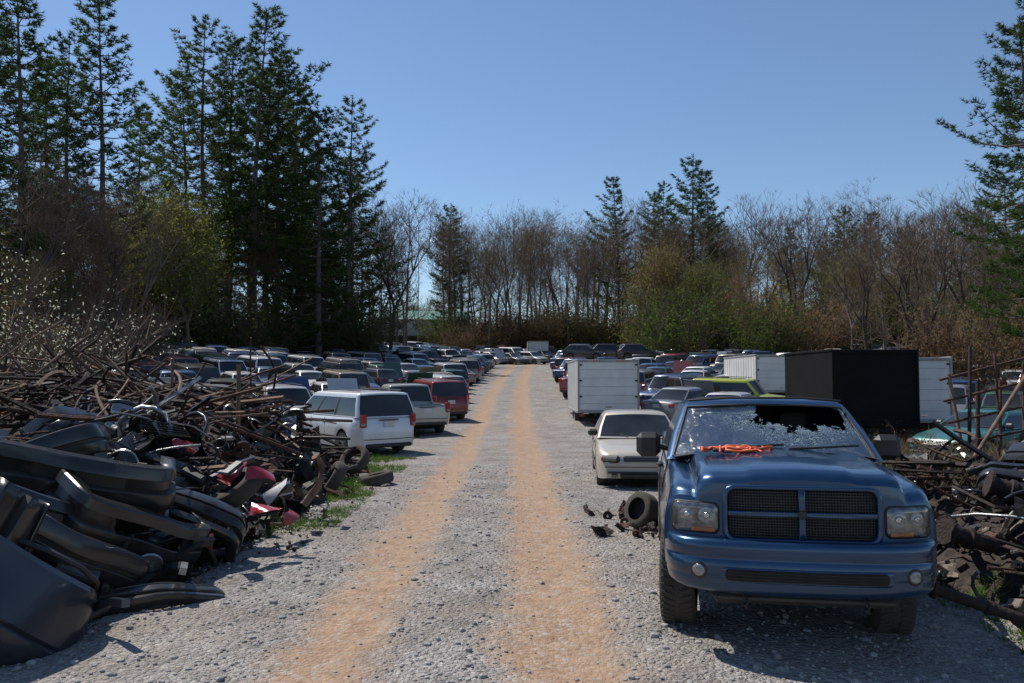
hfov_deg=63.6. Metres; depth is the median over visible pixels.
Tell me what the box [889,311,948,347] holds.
shrub
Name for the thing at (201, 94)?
pine tree
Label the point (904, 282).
bare tree
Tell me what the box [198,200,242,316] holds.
budding tree
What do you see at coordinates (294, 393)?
parked suv
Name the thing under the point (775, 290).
shrub
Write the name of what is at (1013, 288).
budding tree
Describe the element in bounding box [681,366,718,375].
parked sedan
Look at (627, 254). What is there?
bare tree
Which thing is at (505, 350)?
parked pickup truck
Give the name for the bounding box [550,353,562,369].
parked pickup truck
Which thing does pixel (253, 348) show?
parked suv
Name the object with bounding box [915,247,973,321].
bare tree
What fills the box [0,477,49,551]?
bumper cover
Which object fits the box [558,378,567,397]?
parked pickup truck
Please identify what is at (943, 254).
bare tree
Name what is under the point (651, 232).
bare tree
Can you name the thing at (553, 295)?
bare tree
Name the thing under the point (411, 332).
green roof building
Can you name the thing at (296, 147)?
pine tree
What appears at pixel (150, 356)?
parked suv
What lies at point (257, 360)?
parked minivan
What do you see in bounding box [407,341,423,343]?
parked suv
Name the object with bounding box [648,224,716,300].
bare tree
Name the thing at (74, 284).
budding tree
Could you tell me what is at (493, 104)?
sky
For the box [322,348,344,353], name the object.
parked pickup truck
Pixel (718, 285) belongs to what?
budding tree
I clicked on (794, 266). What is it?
bare tree
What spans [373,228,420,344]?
bare tree
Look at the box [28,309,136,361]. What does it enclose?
shrub
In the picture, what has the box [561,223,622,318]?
bare tree
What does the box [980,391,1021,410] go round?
parked sedan
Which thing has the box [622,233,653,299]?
budding tree
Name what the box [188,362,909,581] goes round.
ground
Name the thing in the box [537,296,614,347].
shrub
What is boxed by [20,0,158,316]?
pine tree
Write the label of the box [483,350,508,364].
open hood sedan
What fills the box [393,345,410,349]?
parked suv
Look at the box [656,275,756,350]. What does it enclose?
shrub
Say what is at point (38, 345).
blossoming shrub
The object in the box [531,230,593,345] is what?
bare tree
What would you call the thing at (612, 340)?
shrub
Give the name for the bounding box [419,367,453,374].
open hood sedan
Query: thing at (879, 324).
shrub
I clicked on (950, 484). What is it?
dry weeds
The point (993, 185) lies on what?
pine tree
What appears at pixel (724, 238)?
bare tree
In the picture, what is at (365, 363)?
parked hatchback
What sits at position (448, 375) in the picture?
parked station wagon
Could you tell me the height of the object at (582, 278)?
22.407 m
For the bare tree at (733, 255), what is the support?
on the ground at (248, 545)
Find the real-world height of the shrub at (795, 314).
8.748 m
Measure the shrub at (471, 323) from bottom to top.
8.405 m
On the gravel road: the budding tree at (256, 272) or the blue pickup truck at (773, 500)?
the blue pickup truck at (773, 500)
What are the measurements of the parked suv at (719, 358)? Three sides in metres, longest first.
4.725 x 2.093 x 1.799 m
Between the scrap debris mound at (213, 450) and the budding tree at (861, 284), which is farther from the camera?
the budding tree at (861, 284)
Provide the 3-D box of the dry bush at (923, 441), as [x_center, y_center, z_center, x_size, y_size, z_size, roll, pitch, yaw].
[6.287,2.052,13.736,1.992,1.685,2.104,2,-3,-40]
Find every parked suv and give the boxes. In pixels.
[133,361,170,377]
[140,353,159,362]
[171,341,197,347]
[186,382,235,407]
[192,346,215,350]
[202,356,248,375]
[205,378,259,394]
[225,348,254,354]
[234,345,257,351]
[248,383,310,409]
[256,352,287,363]
[259,346,289,354]
[287,354,323,368]
[310,369,369,389]
[315,360,362,371]
[322,351,350,360]
[325,356,364,369]
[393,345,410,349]
[397,351,434,365]
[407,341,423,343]
[421,345,440,348]
[433,361,467,374]
[437,348,459,356]
[449,358,479,382]
[474,345,493,349]
[549,346,557,354]
[553,356,585,369]
[563,359,574,376]
[639,368,655,391]
[640,371,700,401]
[661,353,688,360]
[686,354,717,365]
[703,349,719,353]
[709,353,745,367]
[868,344,881,349]
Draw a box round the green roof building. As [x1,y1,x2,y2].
[376,311,469,335]
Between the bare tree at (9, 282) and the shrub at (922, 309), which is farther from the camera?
the shrub at (922, 309)
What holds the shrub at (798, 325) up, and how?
on the ground at (248, 545)
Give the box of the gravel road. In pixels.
[0,363,1023,682]
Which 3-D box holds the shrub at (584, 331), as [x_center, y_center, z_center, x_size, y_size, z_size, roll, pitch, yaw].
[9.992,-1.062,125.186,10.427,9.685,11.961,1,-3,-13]
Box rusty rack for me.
[939,346,1023,468]
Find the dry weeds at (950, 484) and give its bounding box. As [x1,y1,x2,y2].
[841,437,1019,500]
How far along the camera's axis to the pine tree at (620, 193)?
128.35 m
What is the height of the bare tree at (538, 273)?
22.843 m
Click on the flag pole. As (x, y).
(418, 289)
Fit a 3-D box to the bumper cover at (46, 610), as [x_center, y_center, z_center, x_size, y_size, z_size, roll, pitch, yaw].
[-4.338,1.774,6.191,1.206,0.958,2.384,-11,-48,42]
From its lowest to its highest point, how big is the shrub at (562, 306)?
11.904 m
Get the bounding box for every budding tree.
[0,182,100,315]
[1,228,15,289]
[3,255,72,340]
[28,223,110,324]
[49,232,134,341]
[62,188,155,322]
[75,197,192,303]
[105,165,240,337]
[111,200,205,335]
[129,218,256,347]
[157,198,232,341]
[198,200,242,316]
[199,244,238,314]
[210,250,248,336]
[217,208,296,340]
[257,220,360,323]
[283,166,344,279]
[307,261,344,322]
[326,209,375,287]
[339,265,373,322]
[405,300,431,310]
[416,215,482,309]
[416,224,471,310]
[420,294,439,310]
[433,295,446,310]
[463,245,513,319]
[465,239,497,316]
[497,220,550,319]
[507,218,558,315]
[515,218,574,310]
[557,218,597,309]
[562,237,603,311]
[588,235,647,317]
[594,236,628,322]
[607,228,702,347]
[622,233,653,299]
[623,289,674,318]
[668,251,739,325]
[684,216,750,300]
[706,265,734,332]
[711,224,749,305]
[718,249,759,311]
[722,231,771,301]
[723,272,760,337]
[755,242,814,306]
[782,251,835,314]
[816,241,893,315]
[820,277,846,318]
[825,214,880,284]
[840,266,883,310]
[856,268,912,342]
[885,276,927,335]
[910,246,940,297]
[933,282,971,304]
[963,246,1014,301]
[992,266,1023,311]
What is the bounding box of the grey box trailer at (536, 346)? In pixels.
[527,341,548,351]
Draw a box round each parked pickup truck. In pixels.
[159,370,202,383]
[164,357,198,365]
[205,345,227,353]
[264,348,288,354]
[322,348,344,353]
[380,383,449,432]
[418,350,447,362]
[424,349,451,361]
[491,348,509,352]
[550,350,562,361]
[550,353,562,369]
[552,358,583,381]
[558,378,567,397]
[597,357,617,358]
[632,357,655,365]
[655,355,682,363]
[742,350,760,354]
[752,351,771,354]
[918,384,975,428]
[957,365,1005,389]
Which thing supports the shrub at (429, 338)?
on the ground at (248, 545)
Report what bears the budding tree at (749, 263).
on the ground at (248, 545)
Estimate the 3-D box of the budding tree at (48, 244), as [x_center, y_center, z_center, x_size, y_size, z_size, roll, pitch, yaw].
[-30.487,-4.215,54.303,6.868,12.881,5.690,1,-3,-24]
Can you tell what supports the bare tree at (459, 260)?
on the ground at (248, 545)
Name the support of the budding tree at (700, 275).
on the ground at (248, 545)
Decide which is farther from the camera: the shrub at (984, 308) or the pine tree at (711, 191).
the pine tree at (711, 191)
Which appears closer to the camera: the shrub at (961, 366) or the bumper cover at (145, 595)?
the bumper cover at (145, 595)
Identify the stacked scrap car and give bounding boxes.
[562,344,607,358]
[593,344,618,356]
[616,344,658,358]
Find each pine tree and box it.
[0,0,85,308]
[0,3,63,225]
[0,20,53,300]
[0,29,142,330]
[0,56,89,268]
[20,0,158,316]
[110,100,190,220]
[130,14,271,317]
[135,68,219,248]
[156,24,296,327]
[204,61,324,325]
[205,2,337,322]
[205,89,270,300]
[209,38,343,322]
[229,73,353,310]
[233,111,365,326]
[248,100,377,356]
[286,94,416,347]
[311,151,401,329]
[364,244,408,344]
[394,268,420,310]
[413,202,482,342]
[574,175,639,344]
[625,180,689,300]
[627,191,690,299]
[651,154,732,317]
[672,169,732,298]
[765,226,814,313]
[805,232,840,311]
[817,204,879,305]
[856,211,891,305]
[877,225,917,299]
[933,14,1023,363]
[939,198,1012,309]
[946,0,1023,314]
[953,152,1023,316]
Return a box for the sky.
[0,0,1023,329]
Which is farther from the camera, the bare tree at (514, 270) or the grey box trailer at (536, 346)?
the bare tree at (514, 270)
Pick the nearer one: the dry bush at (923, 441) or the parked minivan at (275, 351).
the dry bush at (923, 441)
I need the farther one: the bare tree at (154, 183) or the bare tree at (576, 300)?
the bare tree at (576, 300)
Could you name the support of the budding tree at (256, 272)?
on the ground at (248, 545)
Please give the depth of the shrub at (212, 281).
75.06 m
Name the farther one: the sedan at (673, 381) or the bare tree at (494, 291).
the bare tree at (494, 291)
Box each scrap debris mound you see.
[5,406,359,620]
[929,476,1023,606]
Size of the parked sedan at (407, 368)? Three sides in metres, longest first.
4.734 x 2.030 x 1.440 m
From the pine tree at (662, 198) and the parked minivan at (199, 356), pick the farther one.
the pine tree at (662, 198)
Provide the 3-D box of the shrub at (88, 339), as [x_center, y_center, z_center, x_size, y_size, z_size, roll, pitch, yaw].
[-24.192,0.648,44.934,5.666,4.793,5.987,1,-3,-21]
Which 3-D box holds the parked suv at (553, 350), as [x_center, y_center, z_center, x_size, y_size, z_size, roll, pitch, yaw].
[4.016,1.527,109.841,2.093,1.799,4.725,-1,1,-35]
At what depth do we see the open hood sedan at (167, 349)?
63.35 m
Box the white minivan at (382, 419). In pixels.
[297,388,415,450]
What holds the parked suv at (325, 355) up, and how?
on the ground at (248, 545)
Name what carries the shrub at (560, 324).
on the ground at (248, 545)
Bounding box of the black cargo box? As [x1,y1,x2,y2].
[783,349,919,441]
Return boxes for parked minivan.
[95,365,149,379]
[174,362,220,383]
[177,347,217,356]
[192,352,233,362]
[202,342,225,346]
[222,350,252,358]
[237,354,282,371]
[255,350,287,356]
[347,350,382,361]
[392,350,423,354]
[413,347,441,355]
[440,346,458,348]
[451,357,481,379]
[494,345,512,347]
[499,347,523,352]
[630,353,656,358]
[724,348,745,352]
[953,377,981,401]
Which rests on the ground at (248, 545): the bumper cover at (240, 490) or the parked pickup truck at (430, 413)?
the parked pickup truck at (430, 413)
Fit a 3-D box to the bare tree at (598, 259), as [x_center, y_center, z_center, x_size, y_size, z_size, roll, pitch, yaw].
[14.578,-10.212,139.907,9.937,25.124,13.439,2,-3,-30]
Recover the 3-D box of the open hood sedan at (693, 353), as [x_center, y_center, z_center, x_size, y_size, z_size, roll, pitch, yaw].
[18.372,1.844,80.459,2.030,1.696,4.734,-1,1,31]
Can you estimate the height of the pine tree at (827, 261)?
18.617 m
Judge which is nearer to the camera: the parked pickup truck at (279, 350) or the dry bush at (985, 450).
the dry bush at (985, 450)
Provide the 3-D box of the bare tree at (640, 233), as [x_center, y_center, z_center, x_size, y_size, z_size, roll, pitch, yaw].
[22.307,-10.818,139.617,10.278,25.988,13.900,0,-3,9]
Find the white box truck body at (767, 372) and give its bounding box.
[723,354,784,395]
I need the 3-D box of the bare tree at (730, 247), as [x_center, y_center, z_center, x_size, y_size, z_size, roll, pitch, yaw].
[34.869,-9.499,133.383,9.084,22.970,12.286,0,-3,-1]
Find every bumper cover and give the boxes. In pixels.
[0,429,176,527]
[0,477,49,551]
[0,535,96,666]
[14,484,72,566]
[19,406,114,441]
[24,423,117,460]
[31,514,150,587]
[43,469,210,565]
[89,444,204,493]
[97,582,225,615]
[115,505,245,558]
[169,486,245,562]
[213,467,261,505]
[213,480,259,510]
[974,461,1023,508]
[1000,442,1023,462]
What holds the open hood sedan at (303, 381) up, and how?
on the ground at (248, 545)
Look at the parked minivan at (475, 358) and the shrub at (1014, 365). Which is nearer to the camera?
the shrub at (1014, 365)
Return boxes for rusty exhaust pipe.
[300,453,325,506]
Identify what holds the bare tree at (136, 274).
on the ground at (248, 545)
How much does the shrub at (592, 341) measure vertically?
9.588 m
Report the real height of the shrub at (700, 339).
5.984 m
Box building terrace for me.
[382,335,426,343]
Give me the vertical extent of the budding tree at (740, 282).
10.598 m
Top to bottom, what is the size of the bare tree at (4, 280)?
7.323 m
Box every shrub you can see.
[0,227,166,395]
[0,241,205,382]
[0,267,103,355]
[0,277,76,334]
[0,290,97,338]
[0,291,89,332]
[0,292,29,342]
[0,297,60,360]
[0,304,68,362]
[0,313,92,372]
[1,267,104,307]
[2,273,47,316]
[2,319,137,395]
[4,286,129,369]
[13,310,113,368]
[14,276,136,328]
[26,311,159,373]
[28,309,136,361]
[43,263,199,342]
[47,314,117,367]
[51,283,182,367]
[73,285,168,324]
[79,307,176,353]
[89,313,197,360]
[90,303,185,358]
[100,305,197,361]
[103,276,216,341]
[106,260,241,342]
[116,298,208,340]
[157,291,250,347]
[198,283,312,352]
[199,267,323,348]
[200,301,275,345]
[262,282,379,352]
[302,276,413,350]
[321,294,408,352]
[409,303,470,345]
[419,310,479,340]
[425,322,477,349]
[439,313,491,339]
[458,320,495,343]
[459,315,503,348]
[460,303,512,339]
[481,321,509,344]
[485,295,584,350]
[488,299,562,347]
[510,305,573,349]
[524,301,594,350]
[529,302,601,323]
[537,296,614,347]
[549,307,610,348]
[553,306,609,348]
[582,284,688,349]
[587,307,637,343]
[600,298,673,344]
[600,329,621,344]
[604,268,727,353]
[612,316,662,345]
[615,311,642,343]
[648,316,720,354]
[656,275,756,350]
[667,322,722,351]
[689,288,781,347]
[690,274,796,348]
[698,285,808,352]
[700,312,749,348]
[726,307,778,346]
[730,292,832,351]
[743,272,863,352]
[763,293,821,347]
[775,282,871,351]
[775,296,871,350]
[780,293,844,324]
[789,294,864,315]
[805,270,942,348]
[819,273,928,346]
[837,289,910,346]
[857,293,940,347]
[872,288,955,348]
[882,280,1023,390]
[888,293,983,351]
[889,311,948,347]
[901,290,979,358]
[915,293,1023,356]
[940,316,1001,358]
[944,296,1023,370]
[947,293,1022,339]
[963,301,1023,371]
[975,282,1023,341]
[1000,300,1023,333]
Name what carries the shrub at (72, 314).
on the ground at (248, 545)
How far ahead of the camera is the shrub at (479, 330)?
128.34 m
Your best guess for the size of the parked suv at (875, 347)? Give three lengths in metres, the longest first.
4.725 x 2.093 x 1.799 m
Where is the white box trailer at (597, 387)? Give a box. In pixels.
[567,359,639,420]
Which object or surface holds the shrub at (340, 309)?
on the ground at (248, 545)
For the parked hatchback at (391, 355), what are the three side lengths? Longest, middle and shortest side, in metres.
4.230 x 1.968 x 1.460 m
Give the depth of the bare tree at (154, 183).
92.13 m
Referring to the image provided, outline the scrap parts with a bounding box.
[583,500,658,538]
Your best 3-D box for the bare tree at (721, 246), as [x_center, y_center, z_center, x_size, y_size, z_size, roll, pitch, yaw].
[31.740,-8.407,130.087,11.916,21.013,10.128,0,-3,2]
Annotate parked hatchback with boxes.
[220,371,261,381]
[283,363,314,370]
[296,353,317,356]
[352,357,377,360]
[361,361,382,366]
[363,368,401,386]
[381,354,402,361]
[519,351,548,363]
[639,363,666,368]
[712,362,723,373]
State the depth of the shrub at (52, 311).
48.08 m
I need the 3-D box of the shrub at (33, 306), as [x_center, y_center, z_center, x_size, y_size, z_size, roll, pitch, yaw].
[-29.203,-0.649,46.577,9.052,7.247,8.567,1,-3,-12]
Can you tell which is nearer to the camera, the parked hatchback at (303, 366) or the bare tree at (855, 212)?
the parked hatchback at (303, 366)
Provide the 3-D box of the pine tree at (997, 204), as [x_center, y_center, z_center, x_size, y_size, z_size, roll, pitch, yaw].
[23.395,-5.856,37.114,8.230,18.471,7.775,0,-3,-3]
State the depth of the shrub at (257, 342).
73.07 m
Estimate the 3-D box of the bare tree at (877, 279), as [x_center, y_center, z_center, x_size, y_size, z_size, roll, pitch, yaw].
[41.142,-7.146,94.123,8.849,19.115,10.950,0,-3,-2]
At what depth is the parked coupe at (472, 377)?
57.50 m
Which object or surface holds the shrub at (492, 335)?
on the ground at (248, 545)
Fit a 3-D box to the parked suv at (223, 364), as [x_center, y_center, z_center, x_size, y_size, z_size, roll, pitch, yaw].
[-16.780,1.888,48.702,2.093,1.799,4.725,1,2,-41]
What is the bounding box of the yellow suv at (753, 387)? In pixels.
[693,376,784,396]
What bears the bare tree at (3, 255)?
on the ground at (248, 545)
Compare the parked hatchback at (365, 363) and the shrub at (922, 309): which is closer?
the parked hatchback at (365, 363)
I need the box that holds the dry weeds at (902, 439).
[670,414,997,465]
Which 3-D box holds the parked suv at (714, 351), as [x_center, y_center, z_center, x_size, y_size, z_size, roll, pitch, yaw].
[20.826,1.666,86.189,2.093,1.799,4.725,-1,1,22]
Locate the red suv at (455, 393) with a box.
[413,377,469,418]
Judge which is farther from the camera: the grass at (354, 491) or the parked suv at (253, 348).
the parked suv at (253, 348)
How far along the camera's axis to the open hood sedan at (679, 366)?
59.93 m
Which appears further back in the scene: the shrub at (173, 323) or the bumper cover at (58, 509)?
the shrub at (173, 323)
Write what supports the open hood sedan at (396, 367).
on the ground at (248, 545)
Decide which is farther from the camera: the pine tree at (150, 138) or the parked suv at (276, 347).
the pine tree at (150, 138)
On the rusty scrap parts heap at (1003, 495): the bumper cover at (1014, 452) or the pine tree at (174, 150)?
the bumper cover at (1014, 452)
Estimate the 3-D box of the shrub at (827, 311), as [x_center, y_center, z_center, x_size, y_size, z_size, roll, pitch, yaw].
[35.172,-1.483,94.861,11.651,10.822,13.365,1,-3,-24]
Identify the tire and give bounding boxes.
[322,461,347,495]
[339,445,369,473]
[360,470,393,485]
[624,491,657,527]
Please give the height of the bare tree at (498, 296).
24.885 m
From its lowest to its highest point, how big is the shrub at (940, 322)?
7.508 m
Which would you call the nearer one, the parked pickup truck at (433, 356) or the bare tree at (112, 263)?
the bare tree at (112, 263)
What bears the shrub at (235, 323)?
on the ground at (248, 545)
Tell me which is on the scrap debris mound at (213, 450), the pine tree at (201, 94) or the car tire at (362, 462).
the car tire at (362, 462)
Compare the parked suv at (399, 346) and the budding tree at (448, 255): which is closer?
the parked suv at (399, 346)
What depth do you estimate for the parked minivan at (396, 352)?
81.20 m
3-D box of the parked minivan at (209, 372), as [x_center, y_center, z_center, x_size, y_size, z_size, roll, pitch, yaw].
[-17.047,2.016,43.784,2.228,1.819,5.132,1,2,-35]
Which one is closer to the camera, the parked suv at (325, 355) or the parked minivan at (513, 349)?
the parked suv at (325, 355)
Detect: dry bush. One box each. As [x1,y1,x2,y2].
[849,417,951,467]
[887,444,952,481]
[923,432,1006,461]
[927,428,1013,458]
[946,436,1014,461]
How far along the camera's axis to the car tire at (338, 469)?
14.85 m
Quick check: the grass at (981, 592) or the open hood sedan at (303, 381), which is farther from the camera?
the open hood sedan at (303, 381)
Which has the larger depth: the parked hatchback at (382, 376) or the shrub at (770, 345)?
the shrub at (770, 345)
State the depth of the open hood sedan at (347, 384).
37.84 m
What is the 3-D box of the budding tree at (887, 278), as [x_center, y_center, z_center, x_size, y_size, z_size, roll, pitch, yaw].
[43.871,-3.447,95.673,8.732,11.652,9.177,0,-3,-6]
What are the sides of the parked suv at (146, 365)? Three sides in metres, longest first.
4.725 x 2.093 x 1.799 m
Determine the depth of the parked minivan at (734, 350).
83.81 m
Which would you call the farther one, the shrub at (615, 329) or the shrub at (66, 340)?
the shrub at (615, 329)
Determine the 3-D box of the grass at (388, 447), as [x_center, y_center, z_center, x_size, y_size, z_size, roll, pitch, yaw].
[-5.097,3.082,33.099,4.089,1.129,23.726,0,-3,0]
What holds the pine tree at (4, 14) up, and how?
on the ground at (248, 545)
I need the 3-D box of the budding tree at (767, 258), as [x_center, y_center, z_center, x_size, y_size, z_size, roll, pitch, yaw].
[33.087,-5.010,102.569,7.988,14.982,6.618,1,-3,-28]
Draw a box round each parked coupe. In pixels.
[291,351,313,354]
[295,370,321,385]
[467,369,476,384]
[499,353,529,364]
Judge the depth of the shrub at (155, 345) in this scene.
48.16 m
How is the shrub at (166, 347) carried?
on the ground at (248, 545)
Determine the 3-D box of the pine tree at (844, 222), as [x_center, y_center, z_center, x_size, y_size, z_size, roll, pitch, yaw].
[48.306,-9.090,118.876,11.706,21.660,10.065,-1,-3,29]
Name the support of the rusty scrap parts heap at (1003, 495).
on the ground at (248, 545)
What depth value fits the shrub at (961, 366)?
41.66 m
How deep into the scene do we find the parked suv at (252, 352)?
61.56 m
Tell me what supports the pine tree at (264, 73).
on the ground at (248, 545)
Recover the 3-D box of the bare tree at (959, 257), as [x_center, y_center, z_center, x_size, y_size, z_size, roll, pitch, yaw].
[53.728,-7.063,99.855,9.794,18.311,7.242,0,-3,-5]
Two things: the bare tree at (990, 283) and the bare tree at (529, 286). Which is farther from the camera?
the bare tree at (529, 286)
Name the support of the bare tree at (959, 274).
on the ground at (248, 545)
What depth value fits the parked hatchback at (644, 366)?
60.93 m
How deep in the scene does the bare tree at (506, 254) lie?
128.25 m
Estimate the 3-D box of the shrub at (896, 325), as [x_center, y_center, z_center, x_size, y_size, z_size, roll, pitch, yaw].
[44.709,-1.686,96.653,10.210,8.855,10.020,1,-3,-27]
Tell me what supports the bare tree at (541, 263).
on the ground at (248, 545)
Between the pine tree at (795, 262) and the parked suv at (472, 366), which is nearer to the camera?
the parked suv at (472, 366)
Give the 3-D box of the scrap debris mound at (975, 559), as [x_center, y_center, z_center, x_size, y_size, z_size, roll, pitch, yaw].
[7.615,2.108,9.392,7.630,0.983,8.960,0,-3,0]
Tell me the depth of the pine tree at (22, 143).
54.21 m
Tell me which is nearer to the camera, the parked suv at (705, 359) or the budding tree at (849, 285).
the parked suv at (705, 359)
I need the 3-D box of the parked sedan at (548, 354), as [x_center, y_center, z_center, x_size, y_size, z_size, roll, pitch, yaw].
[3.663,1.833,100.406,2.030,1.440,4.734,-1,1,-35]
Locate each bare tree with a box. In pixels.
[0,122,132,343]
[0,154,96,298]
[0,243,32,310]
[0,265,15,312]
[32,176,174,347]
[37,182,156,329]
[65,272,91,324]
[95,169,159,265]
[96,241,165,337]
[98,173,215,335]
[107,150,191,223]
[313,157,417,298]
[330,207,379,329]
[352,188,462,349]
[352,209,426,339]
[354,216,412,324]
[354,221,418,323]
[359,227,416,346]
[367,196,432,344]
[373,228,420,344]
[375,189,449,345]
[416,204,486,323]
[417,209,469,332]
[420,206,475,342]
[424,200,490,343]
[432,206,516,337]
[433,221,480,310]
[440,227,498,326]
[445,230,507,321]
[448,218,525,345]
[452,223,526,328]
[458,199,545,344]
[464,208,535,322]
[467,215,530,344]
[472,206,553,321]
[480,223,553,322]
[482,256,534,320]
[498,228,568,319]
[503,231,555,315]
[505,199,570,318]
[507,248,563,312]
[508,223,584,314]
[515,209,579,315]
[522,209,581,315]
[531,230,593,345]
[532,212,610,346]
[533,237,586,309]
[548,224,612,314]
[552,210,606,325]
[553,234,615,316]
[556,217,625,343]
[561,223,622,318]
[564,211,628,317]
[572,198,639,320]
[578,215,632,320]
[579,189,656,327]
[591,224,641,309]
[595,211,669,322]
[600,213,651,321]
[619,211,687,329]
[621,219,684,291]
[624,204,656,289]
[626,213,706,327]
[641,211,700,301]
[645,217,698,327]
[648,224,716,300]
[673,218,770,310]
[687,212,759,282]
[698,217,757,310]
[699,223,739,301]
[705,216,758,289]
[713,228,755,309]
[715,212,759,291]
[720,189,790,302]
[722,235,783,309]
[734,205,810,293]
[736,190,851,347]
[737,219,816,309]
[752,234,798,306]
[759,212,836,314]
[763,226,818,302]
[783,190,860,304]
[796,194,849,285]
[796,222,853,303]
[811,221,911,349]
[814,249,890,349]
[819,175,925,349]
[826,198,900,274]
[831,183,886,256]
[833,202,919,344]
[846,197,964,349]
[847,204,932,346]
[861,206,979,355]
[882,175,999,296]
[882,207,940,291]
[882,225,923,279]
[887,201,947,288]
[900,203,974,340]
[905,180,1023,356]
[910,202,969,308]
[914,227,976,289]
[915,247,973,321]
[929,204,1017,320]
[935,209,1020,272]
[948,222,1023,372]
[954,232,1023,342]
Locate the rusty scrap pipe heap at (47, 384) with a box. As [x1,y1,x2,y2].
[0,320,371,525]
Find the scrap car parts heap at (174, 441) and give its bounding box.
[0,376,372,623]
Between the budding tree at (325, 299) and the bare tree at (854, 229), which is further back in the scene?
the bare tree at (854, 229)
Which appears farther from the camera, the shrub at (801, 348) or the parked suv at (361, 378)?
the shrub at (801, 348)
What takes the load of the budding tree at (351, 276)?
on the ground at (248, 545)
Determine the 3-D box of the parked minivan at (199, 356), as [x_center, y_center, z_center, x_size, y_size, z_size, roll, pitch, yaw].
[-19.343,1.621,52.770,2.228,1.819,5.132,3,1,-38]
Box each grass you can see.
[261,453,417,537]
[328,429,424,460]
[924,561,1023,653]
[927,573,966,594]
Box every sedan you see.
[140,377,174,383]
[158,351,179,363]
[159,345,178,351]
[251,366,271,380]
[260,377,310,390]
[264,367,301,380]
[310,379,357,394]
[357,371,380,390]
[365,362,406,382]
[379,347,395,353]
[381,356,401,362]
[400,363,419,377]
[402,358,432,367]
[406,372,432,382]
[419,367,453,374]
[452,348,471,356]
[452,355,487,373]
[467,356,492,369]
[470,357,489,371]
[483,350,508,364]
[538,351,553,361]
[588,409,670,484]
[640,379,714,419]
[642,375,703,390]
[647,366,676,373]
[654,370,663,374]
[665,361,673,368]
[672,361,702,372]
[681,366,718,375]
[682,370,711,376]
[689,352,703,355]
[705,391,753,396]
[717,351,731,354]
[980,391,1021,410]
[981,385,1021,396]
[998,369,1021,384]
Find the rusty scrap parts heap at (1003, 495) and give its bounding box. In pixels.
[880,420,1023,631]
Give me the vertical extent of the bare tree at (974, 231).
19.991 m
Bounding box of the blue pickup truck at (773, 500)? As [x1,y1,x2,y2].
[636,397,937,634]
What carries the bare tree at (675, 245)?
on the ground at (248, 545)
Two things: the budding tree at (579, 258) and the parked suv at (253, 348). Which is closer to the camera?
the parked suv at (253, 348)
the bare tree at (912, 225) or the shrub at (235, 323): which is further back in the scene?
the bare tree at (912, 225)
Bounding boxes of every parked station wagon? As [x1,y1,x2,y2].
[433,374,468,389]
[441,369,469,390]
[474,354,495,367]
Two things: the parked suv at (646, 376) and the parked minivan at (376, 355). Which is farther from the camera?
the parked minivan at (376, 355)
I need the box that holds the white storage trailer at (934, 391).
[893,357,953,436]
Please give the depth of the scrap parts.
11.32 m
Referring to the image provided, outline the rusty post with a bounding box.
[98,352,240,435]
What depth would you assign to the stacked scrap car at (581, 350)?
75.32 m
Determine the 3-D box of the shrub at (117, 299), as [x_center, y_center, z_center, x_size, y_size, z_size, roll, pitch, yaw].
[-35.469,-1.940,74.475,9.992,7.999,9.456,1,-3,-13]
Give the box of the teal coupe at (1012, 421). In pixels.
[907,409,1022,460]
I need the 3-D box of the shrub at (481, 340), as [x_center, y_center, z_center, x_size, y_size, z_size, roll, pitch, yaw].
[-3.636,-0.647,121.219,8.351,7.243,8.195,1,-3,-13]
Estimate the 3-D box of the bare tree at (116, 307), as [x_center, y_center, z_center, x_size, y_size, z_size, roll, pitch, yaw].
[-26.625,-4.022,54.242,6.293,12.798,8.588,-1,-3,24]
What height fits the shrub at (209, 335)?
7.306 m
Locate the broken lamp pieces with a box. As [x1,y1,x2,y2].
[191,461,325,549]
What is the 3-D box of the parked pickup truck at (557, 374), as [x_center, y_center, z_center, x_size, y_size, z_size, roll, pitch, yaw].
[4.958,2.172,62.968,2.155,1.760,5.528,0,1,29]
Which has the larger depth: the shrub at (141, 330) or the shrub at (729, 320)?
the shrub at (729, 320)
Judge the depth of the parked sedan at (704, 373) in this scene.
50.76 m
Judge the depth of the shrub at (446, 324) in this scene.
130.14 m
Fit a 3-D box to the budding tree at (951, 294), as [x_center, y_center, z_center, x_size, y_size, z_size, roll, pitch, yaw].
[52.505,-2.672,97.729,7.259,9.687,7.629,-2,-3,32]
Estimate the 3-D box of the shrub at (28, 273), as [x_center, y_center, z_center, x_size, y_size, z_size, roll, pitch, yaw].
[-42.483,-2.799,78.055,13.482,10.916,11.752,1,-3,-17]

